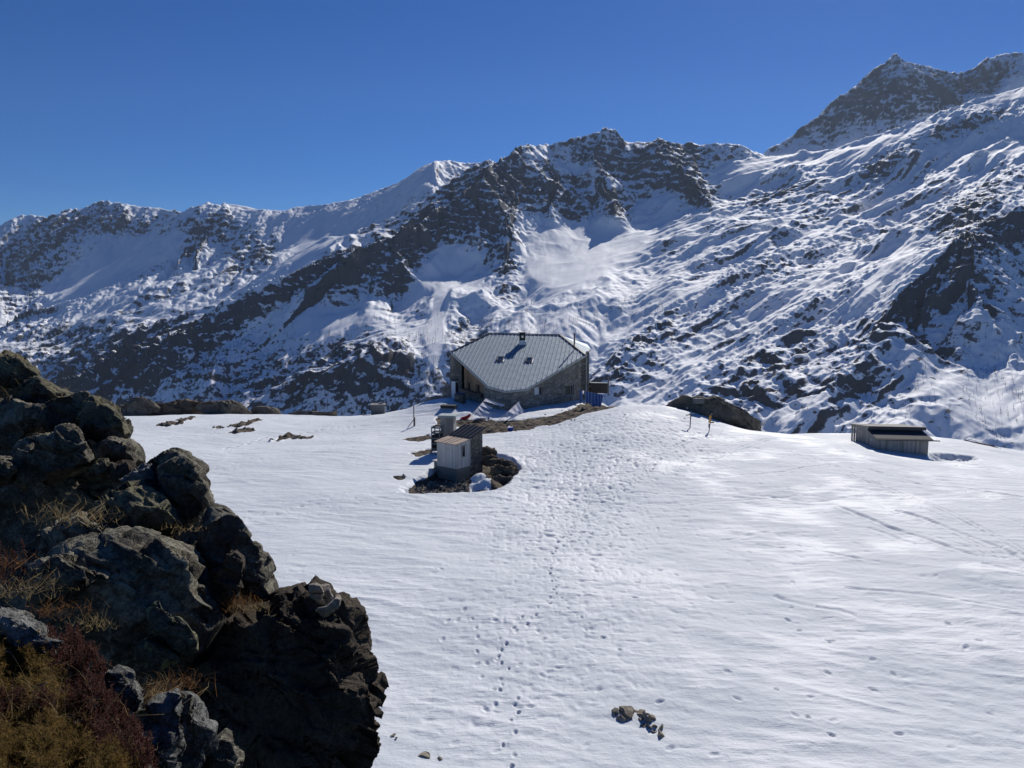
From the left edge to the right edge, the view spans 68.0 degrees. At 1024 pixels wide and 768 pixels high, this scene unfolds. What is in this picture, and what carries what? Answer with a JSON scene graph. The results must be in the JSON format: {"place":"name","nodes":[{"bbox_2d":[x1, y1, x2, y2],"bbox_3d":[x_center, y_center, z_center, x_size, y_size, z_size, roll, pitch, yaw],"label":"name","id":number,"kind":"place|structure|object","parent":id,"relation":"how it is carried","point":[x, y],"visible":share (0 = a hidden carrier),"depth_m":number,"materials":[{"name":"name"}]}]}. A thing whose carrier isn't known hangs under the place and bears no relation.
{"place":"outdoors","nodes":[
{"label":"outdoors","id":0,"kind":"place"},
{"bbox_2d":[0,386,96,462],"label":"rock mass","id":1,"kind":"object","parent":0,"point":[6,451],"visible":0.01,"depth_m":10.21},
{"bbox_2d":[0,350,40,392],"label":"boulder","id":2,"kind":"object","parent":1,"relation":"on","point":[14,368],"visible":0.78,"depth_m":9.00,"materials":[{"name":"stone"}]},
{"bbox_2d":[22,592,108,620],"bbox_3d":[-2.257,1.111,3.774,0.419,0.154,0.259,3,7,26],"label":"grass tuft","id":3,"kind":"object","parent":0,"point":[52,608],"visible":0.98,"depth_m":3.78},
{"bbox_2d":[0,547,149,751],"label":"rock mass","id":4,"kind":"object","parent":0,"point":[18,603],"visible":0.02,"depth_m":6.76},
{"bbox_2d":[0,574,59,605],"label":"grass tuft","id":5,"kind":"object","parent":4,"relation":"on","point":[9,593],"visible":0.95,"depth_m":3.99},
{"bbox_2d":[0,568,78,598],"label":"grass tuft","id":6,"kind":"object","parent":4,"relation":"on","point":[34,589],"visible":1,"depth_m":3.98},
{"bbox_2d":[182,575,388,767],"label":"buttress","id":7,"kind":"structure","parent":4,"relation":"on","point":[298,680],"depth_m":4.75,"materials":[{"name":"stone"}]},
{"bbox_2d":[25,526,227,698],"bbox_3d":[-2.679,1.641,5.199,1.577,1.449,1.226,0,6,0],"label":"rock","id":8,"kind":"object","parent":7,"relation":"on","point":[146,567],"depth_m":4.74,"materials":[{"name":"stone"}]},
{"bbox_2d":[0,538,46,598],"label":"heather shrub","id":9,"kind":"object","parent":8,"relation":"on","point":[24,569],"visible":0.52,"depth_m":5.07,"materials":[{"name":"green plant"}]},
{"bbox_2d":[14,494,118,529],"bbox_3d":[-2.944,0.849,4.987,0.720,0.222,0.578,0,6,0],"label":"grass tuft","id":10,"kind":"object","parent":8,"relation":"on","point":[62,516],"visible":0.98,"depth_m":5.01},
{"bbox_2d":[24,551,111,609],"bbox_3d":[-2.785,1.239,4.804,0.491,0.518,0.958,-5,8,-36],"label":"boulder","id":11,"kind":"object","parent":8,"relation":"on","point":[66,568],"visible":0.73,"depth_m":4.49,"materials":[{"name":"stone"}]},
{"bbox_2d":[0,550,49,575],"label":"grass tuft","id":12,"kind":"object","parent":11,"relation":"on","point":[17,563],"visible":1,"depth_m":4.28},
{"bbox_2d":[35,511,114,557],"bbox_3d":[-3.269,1.161,5.721,0.552,0.587,1.239,-4,8,-34],"label":"boulder","id":13,"kind":"object","parent":8,"relation":"on","point":[47,539],"visible":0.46,"depth_m":5.28,"materials":[{"name":"stone"}]},
{"bbox_2d":[91,479,188,540],"bbox_3d":[-3.027,1.064,6.120,0.626,0.714,1.441,-5,8,-36],"label":"boulder","id":14,"kind":"object","parent":13,"relation":"on","point":[143,503],"visible":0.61,"depth_m":5.60,"materials":[{"name":"stone"}]},
{"bbox_2d":[117,462,158,489],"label":"boulder","id":15,"kind":"object","parent":14,"relation":"on","point":[148,473],"visible":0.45,"depth_m":6.30,"materials":[{"name":"stone"}]},
{"bbox_2d":[108,460,135,482],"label":"boulder","id":16,"kind":"object","parent":15,"relation":"on","point":[118,470],"visible":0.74,"depth_m":6.61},
{"bbox_2d":[82,458,110,479],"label":"boulder","id":17,"kind":"object","parent":16,"relation":"on","point":[97,469],"visible":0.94,"depth_m":6.67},
{"bbox_2d":[35,503,126,528],"bbox_3d":[-2.809,0.864,5.022,0.640,0.161,0.313,2,7,21],"label":"grass tuft","id":18,"kind":"object","parent":8,"relation":"on","point":[93,517],"visible":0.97,"depth_m":5.01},
{"bbox_2d":[60,604,120,632],"bbox_3d":[-2.199,1.238,3.988,0.380,0.156,0.217,0,6,0],"label":"grass tuft","id":19,"kind":"object","parent":8,"relation":"on","point":[93,620],"visible":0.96,"depth_m":4.00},
{"bbox_2d":[0,454,201,553],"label":"rock mass","id":20,"kind":"object","parent":8,"relation":"on","point":[15,528],"visible":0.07,"depth_m":7.88,"materials":[{"name":"stone"}]},
{"bbox_2d":[0,391,90,449],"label":"rock slab","id":21,"kind":"object","parent":20,"relation":"on","point":[21,418],"visible":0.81,"depth_m":7.87,"materials":[{"name":"stone"}]},
{"bbox_2d":[5,375,66,401],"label":"boulder","id":22,"kind":"object","parent":21,"relation":"on","point":[31,389],"visible":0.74,"depth_m":8.52,"materials":[{"name":"stone"}]},
{"bbox_2d":[0,381,91,398],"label":"grass tuft","id":23,"kind":"object","parent":21,"relation":"on","point":[2,396],"visible":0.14,"depth_m":8.95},
{"bbox_2d":[10,423,94,491],"bbox_3d":[-4.365,0.702,7.159,0.734,0.824,1.768,-4,7,-30],"label":"boulder","id":24,"kind":"object","parent":20,"relation":"on","point":[61,452],"visible":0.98,"depth_m":6.57,"materials":[{"name":"stone"}]},
{"bbox_2d":[0,456,18,486],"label":"boulder","id":25,"kind":"object","parent":24,"relation":"on","point":[8,468],"visible":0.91,"depth_m":6.39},
{"bbox_2d":[91,436,145,467],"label":"boulder","id":26,"kind":"object","parent":20,"relation":"on","point":[113,448],"visible":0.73,"depth_m":7.09,"materials":[{"name":"stone"}]},
{"bbox_2d":[75,395,133,442],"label":"boulder","id":27,"kind":"object","parent":26,"relation":"on","point":[98,418],"visible":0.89,"depth_m":7.39,"materials":[{"name":"stone"}]},
{"bbox_2d":[145,600,198,655],"bbox_3d":[-2.082,1.504,4.657,0.288,0.424,0.518,-3,7,-22],"label":"boulder","id":28,"kind":"object","parent":8,"relation":"on","point":[178,635],"visible":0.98,"depth_m":4.47,"materials":[{"name":"stone"}]},
{"bbox_2d":[162,520,202,536],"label":"grass tuft","id":29,"kind":"object","parent":8,"relation":"on","point":[190,529],"visible":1,"depth_m":5.30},
{"bbox_2d":[157,665,210,691],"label":"grass tuft","id":30,"kind":"object","parent":8,"relation":"on","point":[182,679],"visible":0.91,"depth_m":4.15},
{"bbox_2d":[197,584,214,622],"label":"boulder","id":31,"kind":"object","parent":7,"relation":"on","point":[206,615],"visible":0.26,"depth_m":4.93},
{"bbox_2d":[210,549,244,616],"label":"boulder","id":32,"kind":"object","parent":7,"relation":"on","point":[226,580],"visible":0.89,"depth_m":5.12,"materials":[{"name":"stone"}]},
{"bbox_2d":[210,591,259,614],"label":"grass tuft","id":33,"kind":"object","parent":7,"relation":"on","point":[240,599],"visible":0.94,"depth_m":5.03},
{"bbox_2d":[195,503,278,611],"bbox_3d":[-2.202,1.428,6.064,0.610,1.088,1.258,-3,7,-25],"label":"boulder","id":34,"kind":"object","parent":7,"relation":"on","point":[224,532],"visible":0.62,"depth_m":5.57,"materials":[{"name":"stone"}]},
{"bbox_2d":[147,447,214,524],"bbox_3d":[-2.832,0.894,6.557,0.526,0.836,1.628,-4,7,-30],"label":"rock","id":35,"kind":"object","parent":34,"relation":"on","point":[183,485],"visible":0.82,"depth_m":5.90,"materials":[{"name":"stone"}]},
{"bbox_2d":[219,593,270,615],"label":"grass tuft","id":36,"kind":"object","parent":7,"relation":"on","point":[247,608],"visible":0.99,"depth_m":5.00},
{"bbox_2d":[321,584,333,603],"bbox_3d":[-1.200,1.353,4.885,0.106,0.184,0.258,-2,7,-16],"label":"stone slab","id":37,"kind":"object","parent":7,"relation":"on","point":[328,596],"depth_m":4.78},
{"bbox_2d":[310,593,326,605],"bbox_3d":[-1.218,1.347,4.760,0.113,0.132,0.176,0,6,0],"label":"stone slab","id":38,"kind":"object","parent":37,"relation":"on","point":[318,598],"depth_m":4.69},
{"bbox_2d":[308,583,323,592],"bbox_3d":[-1.218,1.270,4.726,0.096,0.117,0.224,-2,7,-16],"label":"stone slab","id":39,"kind":"object","parent":38,"relation":"on","point":[315,587],"depth_m":4.63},
{"bbox_2d":[315,594,341,616],"bbox_3d":[-1.108,1.342,4.582,0.154,0.195,0.301,-2,7,-17],"label":"stone slab","id":40,"kind":"object","parent":7,"relation":"on","point":[333,605],"depth_m":4.46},
{"bbox_2d":[2,679,152,767],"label":"ground","id":41,"kind":"structure","parent":0,"point":[150,766],"depth_m":2.83,"materials":[{"name":"soil"}]},
{"bbox_2d":[0,628,62,716],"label":"juniper shrub","id":42,"kind":"object","parent":41,"relation":"on","point":[28,668],"visible":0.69,"depth_m":2.95,"materials":[{"name":"plant"}]},
{"bbox_2d":[0,606,62,656],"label":"boulder","id":43,"kind":"object","parent":41,"relation":"on","point":[17,625],"visible":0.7,"depth_m":3.06,"materials":[{"name":"stone"}]},
{"bbox_2d":[34,663,72,712],"bbox_3d":[-1.734,1.161,2.848,0.164,0.246,0.445,-3,7,-28],"label":"juniper shrub","id":44,"kind":"object","parent":41,"relation":"on","point":[51,685],"visible":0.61,"depth_m":2.81,"materials":[{"name":"plant"}]},
{"bbox_2d":[0,637,118,735],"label":"grass tuft","id":45,"kind":"object","parent":41,"relation":"on","point":[41,700],"visible":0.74,"depth_m":2.60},
{"bbox_2d":[0,696,149,767],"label":"juniper shrub","id":46,"kind":"object","parent":41,"relation":"on","point":[58,744],"visible":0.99,"depth_m":2.37,"materials":[{"name":"plant"}]},
{"bbox_2d":[0,616,159,767],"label":"heather shrub","id":47,"kind":"object","parent":41,"relation":"on","point":[100,729],"visible":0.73,"depth_m":2.76,"materials":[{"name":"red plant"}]},
{"bbox_2d":[0,633,216,728],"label":"grass tuft","id":48,"kind":"object","parent":41,"relation":"on","point":[78,693],"visible":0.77,"depth_m":2.68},
{"bbox_2d":[79,712,157,756],"bbox_3d":[-1.365,1.219,2.579,0.342,0.160,0.277,0,6,0],"label":"grass tuft","id":49,"kind":"object","parent":41,"relation":"on","point":[130,738],"visible":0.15,"depth_m":2.62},
{"bbox_2d":[135,688,185,767],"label":"boulder","id":50,"kind":"object","parent":41,"relation":"on","point":[167,728],"visible":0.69,"depth_m":2.95,"materials":[{"name":"stone"}]},
{"bbox_2d":[103,664,144,727],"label":"boulder","id":51,"kind":"object","parent":50,"relation":"on","point":[133,694],"visible":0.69,"depth_m":3.05,"materials":[{"name":"stone"}]},
{"bbox_2d":[136,670,210,722],"bbox_3d":[-1.555,1.300,3.200,0.585,0.198,0.336,0,6,0],"label":"grass tuft","id":52,"kind":"object","parent":41,"relation":"on","point":[159,689],"visible":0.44,"depth_m":3.24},
{"bbox_2d":[179,691,218,767],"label":"boulder","id":53,"kind":"object","parent":41,"relation":"on","point":[200,729],"visible":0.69,"depth_m":3.21,"materials":[{"name":"stone"}]},
{"bbox_2d":[135,666,216,703],"bbox_3d":[-1.590,1.375,3.418,0.432,0.158,0.271,2,7,18],"label":"grass tuft","id":54,"kind":"object","parent":53,"relation":"on","point":[169,688],"visible":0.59,"depth_m":3.46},
{"bbox_2d":[204,728,244,767],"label":"boulder","id":55,"kind":"object","parent":53,"relation":"on","point":[229,753],"visible":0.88,"depth_m":3.42,"materials":[{"name":"stone"}]},
{"bbox_2d":[431,425,442,453],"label":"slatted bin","id":56,"kind":"object","parent":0,"point":[437,435],"visible":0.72,"depth_m":62.70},
{"bbox_2d":[0,52,1023,450],"bbox_3d":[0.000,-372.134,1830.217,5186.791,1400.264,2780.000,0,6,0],"label":"mountains","id":57,"kind":"structure","parent":0,"point":[862,242],"depth_m":1370.68,"materials":[{"name":"snow"}]},
{"bbox_2d":[21,291,808,412],"bbox_3d":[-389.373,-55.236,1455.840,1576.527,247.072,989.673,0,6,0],"label":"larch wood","id":58,"kind":"object","parent":57,"relation":"on","point":[309,366],"visible":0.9,"depth_m":1106.89,"materials":[{"name":"plant"}]},
{"bbox_2d":[0,0,1023,224],"label":"sky","id":59,"kind":"structure","parent":0,"point":[179,105],"materials":[{"name":"blue"}]},
{"bbox_2d":[124,398,1023,767],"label":"snow field","id":60,"kind":"structure","parent":0,"point":[718,594],"depth_m":35.50,"materials":[{"name":"snow"}]},
{"bbox_2d":[119,396,162,415],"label":"rock outcrop","id":61,"kind":"object","parent":60,"relation":"on","point":[138,406],"visible":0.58,"depth_m":94.56,"materials":[{"name":"stone"}]},
{"bbox_2d":[156,399,203,414],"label":"rock outcrop","id":62,"kind":"object","parent":60,"relation":"on","point":[182,407],"visible":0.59,"depth_m":96.04,"materials":[{"name":"stone"}]},
{"bbox_2d":[195,400,254,413],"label":"rock outcrop","id":63,"kind":"object","parent":60,"relation":"on","point":[222,407],"visible":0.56,"depth_m":93.90,"materials":[{"name":"stone"}]},
{"bbox_2d":[251,406,281,413],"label":"rock outcrop","id":64,"kind":"object","parent":60,"relation":"on","point":[263,410],"visible":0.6,"depth_m":96.00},
{"bbox_2d":[288,411,335,415],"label":"rock outcrop","id":65,"kind":"object","parent":60,"relation":"on","point":[320,413],"visible":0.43,"depth_m":95.67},
{"bbox_2d":[370,403,385,414],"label":"water tank","id":66,"kind":"object","parent":60,"relation":"on","point":[376,408],"visible":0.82,"depth_m":89.72,"materials":[{"name":"metal"}]},
{"bbox_2d":[408,406,414,426],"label":"clothesline post","id":67,"kind":"object","parent":60,"relation":"on","point":[413,421],"visible":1,"depth_m":76.30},
{"bbox_2d":[418,751,429,758],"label":"stone","id":68,"kind":"object","parent":60,"relation":"on","point":[424,754],"visible":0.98,"depth_m":22.38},
{"bbox_2d":[442,389,449,397],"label":"board fence","id":69,"kind":"object","parent":60,"relation":"on","point":[447,392],"visible":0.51,"depth_m":95.68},
{"bbox_2d":[437,413,458,436],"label":"wooden shaft","id":70,"kind":"object","parent":60,"relation":"on","point":[448,422],"visible":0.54,"depth_m":63.28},
{"bbox_2d":[440,404,457,407],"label":"plank pile","id":71,"kind":"object","parent":60,"relation":"on","point":[448,406],"visible":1,"depth_m":80.85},
{"bbox_2d":[451,379,458,397],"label":"cabinet","id":72,"kind":"object","parent":60,"relation":"on","point":[454,386],"visible":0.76,"depth_m":87.34,"materials":[{"name":"white paint"}]},
{"bbox_2d":[432,424,485,480],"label":"outhouse","id":73,"kind":"structure","parent":60,"relation":"on","point":[459,453],"depth_m":56.99,"materials":[{"name":"white wood"}]},
{"bbox_2d":[462,445,466,456],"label":"window","id":74,"kind":"structure","parent":73,"relation":"in","point":[464,447],"depth_m":56.54,"materials":[{"name":"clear glass"}]},
{"bbox_2d":[453,392,465,403],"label":"chest","id":75,"kind":"object","parent":60,"relation":"on","point":[459,397],"visible":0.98,"depth_m":83.36,"materials":[{"name":"metal"}]},
{"bbox_2d":[460,413,470,419],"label":"sled","id":76,"kind":"object","parent":60,"relation":"on","point":[467,416],"visible":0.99,"depth_m":77.64,"materials":[{"name":"red plastic"}]},
{"bbox_2d":[483,446,496,455],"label":"rock ledge","id":77,"kind":"object","parent":60,"relation":"on","point":[487,450],"visible":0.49,"depth_m":59.13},
{"bbox_2d":[483,454,497,466],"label":"rock ledge","id":78,"kind":"object","parent":60,"relation":"on","point":[486,458],"visible":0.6,"depth_m":58.24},
{"bbox_2d":[487,458,504,466],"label":"rock ledge","id":79,"kind":"object","parent":60,"relation":"on","point":[493,461],"visible":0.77,"depth_m":57.17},
{"bbox_2d":[490,464,504,476],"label":"rock ledge","id":80,"kind":"object","parent":60,"relation":"on","point":[496,470],"visible":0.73,"depth_m":55.27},
{"bbox_2d":[492,474,505,485],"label":"rock ledge","id":81,"kind":"object","parent":60,"relation":"on","point":[499,478],"visible":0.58,"depth_m":53.90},
{"bbox_2d":[500,460,516,467],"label":"rock ledge","id":82,"kind":"object","parent":60,"relation":"on","point":[506,463],"visible":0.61,"depth_m":56.39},
{"bbox_2d":[505,476,512,483],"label":"rock ledge","id":83,"kind":"object","parent":60,"relation":"on","point":[508,479],"visible":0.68,"depth_m":53.92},
{"bbox_2d":[503,465,518,476],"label":"rock ledge","id":84,"kind":"object","parent":60,"relation":"on","point":[511,470],"visible":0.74,"depth_m":55.06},
{"bbox_2d":[450,332,590,409],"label":"mountain hut","id":85,"kind":"object","parent":60,"relation":"on","point":[509,371],"visible":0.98,"depth_m":87.83,"materials":[{"name":"metal"}]},
{"bbox_2d":[466,382,470,389],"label":"window","id":86,"kind":"structure","parent":85,"relation":"in","point":[468,385],"depth_m":88.23,"materials":[{"name":"black glass"}]},
{"bbox_2d":[475,384,479,392],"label":"window","id":87,"kind":"structure","parent":85,"relation":"in","point":[477,387],"depth_m":85.77,"materials":[{"name":"black glass"}]},
{"bbox_2d":[534,386,543,396],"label":"window","id":88,"kind":"structure","parent":85,"relation":"in","point":[537,390],"depth_m":82.94,"materials":[{"name":"paint"}]},
{"bbox_2d":[565,384,574,396],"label":"window","id":89,"kind":"structure","parent":85,"relation":"in","point":[569,388],"depth_m":87.56,"materials":[{"name":"glass"}]},
{"bbox_2d":[589,382,607,392],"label":"terrace wall","id":90,"kind":"structure","parent":60,"relation":"on","point":[598,387],"depth_m":96.87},
{"bbox_2d":[612,707,618,713],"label":"stone","id":91,"kind":"object","parent":60,"relation":"on","point":[615,710],"visible":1,"depth_m":24.45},
{"bbox_2d":[616,715,625,721],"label":"stone","id":92,"kind":"object","parent":60,"relation":"on","point":[620,718],"visible":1,"depth_m":24.11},
{"bbox_2d":[619,706,633,720],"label":"stone","id":93,"kind":"object","parent":60,"relation":"on","point":[627,712],"visible":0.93,"depth_m":24.38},
{"bbox_2d":[637,709,645,714],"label":"stone","id":94,"kind":"object","parent":60,"relation":"on","point":[640,712],"visible":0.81,"depth_m":24.49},
{"bbox_2d":[641,711,651,722],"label":"stone","id":95,"kind":"object","parent":60,"relation":"on","point":[645,717],"visible":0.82,"depth_m":24.07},
{"bbox_2d":[648,714,655,719],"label":"stone","id":96,"kind":"object","parent":60,"relation":"on","point":[651,717],"visible":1,"depth_m":24.19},
{"bbox_2d":[658,730,664,737],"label":"stone","id":97,"kind":"object","parent":60,"relation":"on","point":[661,734],"visible":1,"depth_m":23.32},
{"bbox_2d":[708,414,713,430],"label":"trail signpost","id":98,"kind":"object","parent":60,"relation":"on","point":[709,421],"visible":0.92,"depth_m":66.65,"materials":[{"name":"metal"}]},
{"bbox_2d":[666,395,760,430],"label":"rock outcrop","id":99,"kind":"object","parent":60,"relation":"on","point":[720,408],"visible":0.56,"depth_m":74.67,"materials":[{"name":"stone"}]},
{"bbox_2d":[693,398,703,403],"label":"stone block","id":100,"kind":"structure","parent":99,"relation":"on","point":[698,400],"depth_m":73.83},
{"bbox_2d":[849,423,939,454],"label":"timber shelter","id":101,"kind":"object","parent":60,"relation":"on","point":[903,438],"visible":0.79,"depth_m":64.54,"materials":[{"name":"wood"}]},
{"bbox_2d":[858,429,864,443],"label":"door","id":102,"kind":"structure","parent":101,"relation":"in","point":[861,433],"depth_m":67.48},
{"bbox_2d":[869,436,873,447],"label":"door","id":103,"kind":"structure","parent":101,"relation":"in","point":[871,440],"depth_m":65.14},
{"bbox_2d":[964,440,1000,448],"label":"rock outcrop","id":104,"kind":"object","parent":60,"relation":"on","point":[982,444],"visible":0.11,"depth_m":79.87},
{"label":"clothesline","id":105,"kind":"object","parent":60,"relation":"on","visible":0},
{"bbox_2d":[474,411,483,417],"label":"bed sheet","id":106,"kind":"object","parent":105,"relation":"hanging from","point":[478,414],"visible":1,"depth_m":76.37,"materials":[{"name":"white fabric"}]},
{"bbox_2d":[480,402,491,408],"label":"bed sheet","id":107,"kind":"object","parent":105,"relation":"hanging from","point":[483,404],"visible":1,"depth_m":78.51,"materials":[{"name":"white fabric"}]},
{"bbox_2d":[484,399,504,405],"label":"bed sheet","id":108,"kind":"object","parent":105,"relation":"hanging from","point":[493,402],"visible":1,"depth_m":79.27,"materials":[{"name":"white fabric"}]},
{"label":"clothesline","id":109,"kind":"object","parent":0,"visible":0},
{"bbox_2d":[580,390,582,403],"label":"striped cover","id":110,"kind":"object","parent":109,"relation":"hanging from","point":[581,393],"visible":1,"depth_m":79.88,"materials":[{"name":"blue fabric"}]},
{"bbox_2d":[585,391,590,403],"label":"striped cover","id":111,"kind":"object","parent":109,"relation":"hanging from","point":[587,397],"visible":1,"depth_m":79.45,"materials":[{"name":"blue fabric"}]},
{"bbox_2d":[591,393,596,405],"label":"striped cover","id":112,"kind":"object","parent":109,"relation":"hanging from","point":[593,397],"visible":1,"depth_m":79.06,"materials":[{"name":"blue fabric"}]},
{"bbox_2d":[593,394,602,406],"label":"striped cover","id":113,"kind":"object","parent":109,"relation":"hanging from","point":[598,401],"visible":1,"depth_m":78.64,"materials":[{"name":"blue fabric"}]},
{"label":"clothesline","id":114,"kind":"object","parent":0,"visible":0},
{"bbox_2d":[514,404,522,412],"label":"towel","id":115,"kind":"object","parent":114,"relation":"hanging from","point":[518,408],"visible":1,"depth_m":78.48,"materials":[{"name":"white fabric"}]}
]}

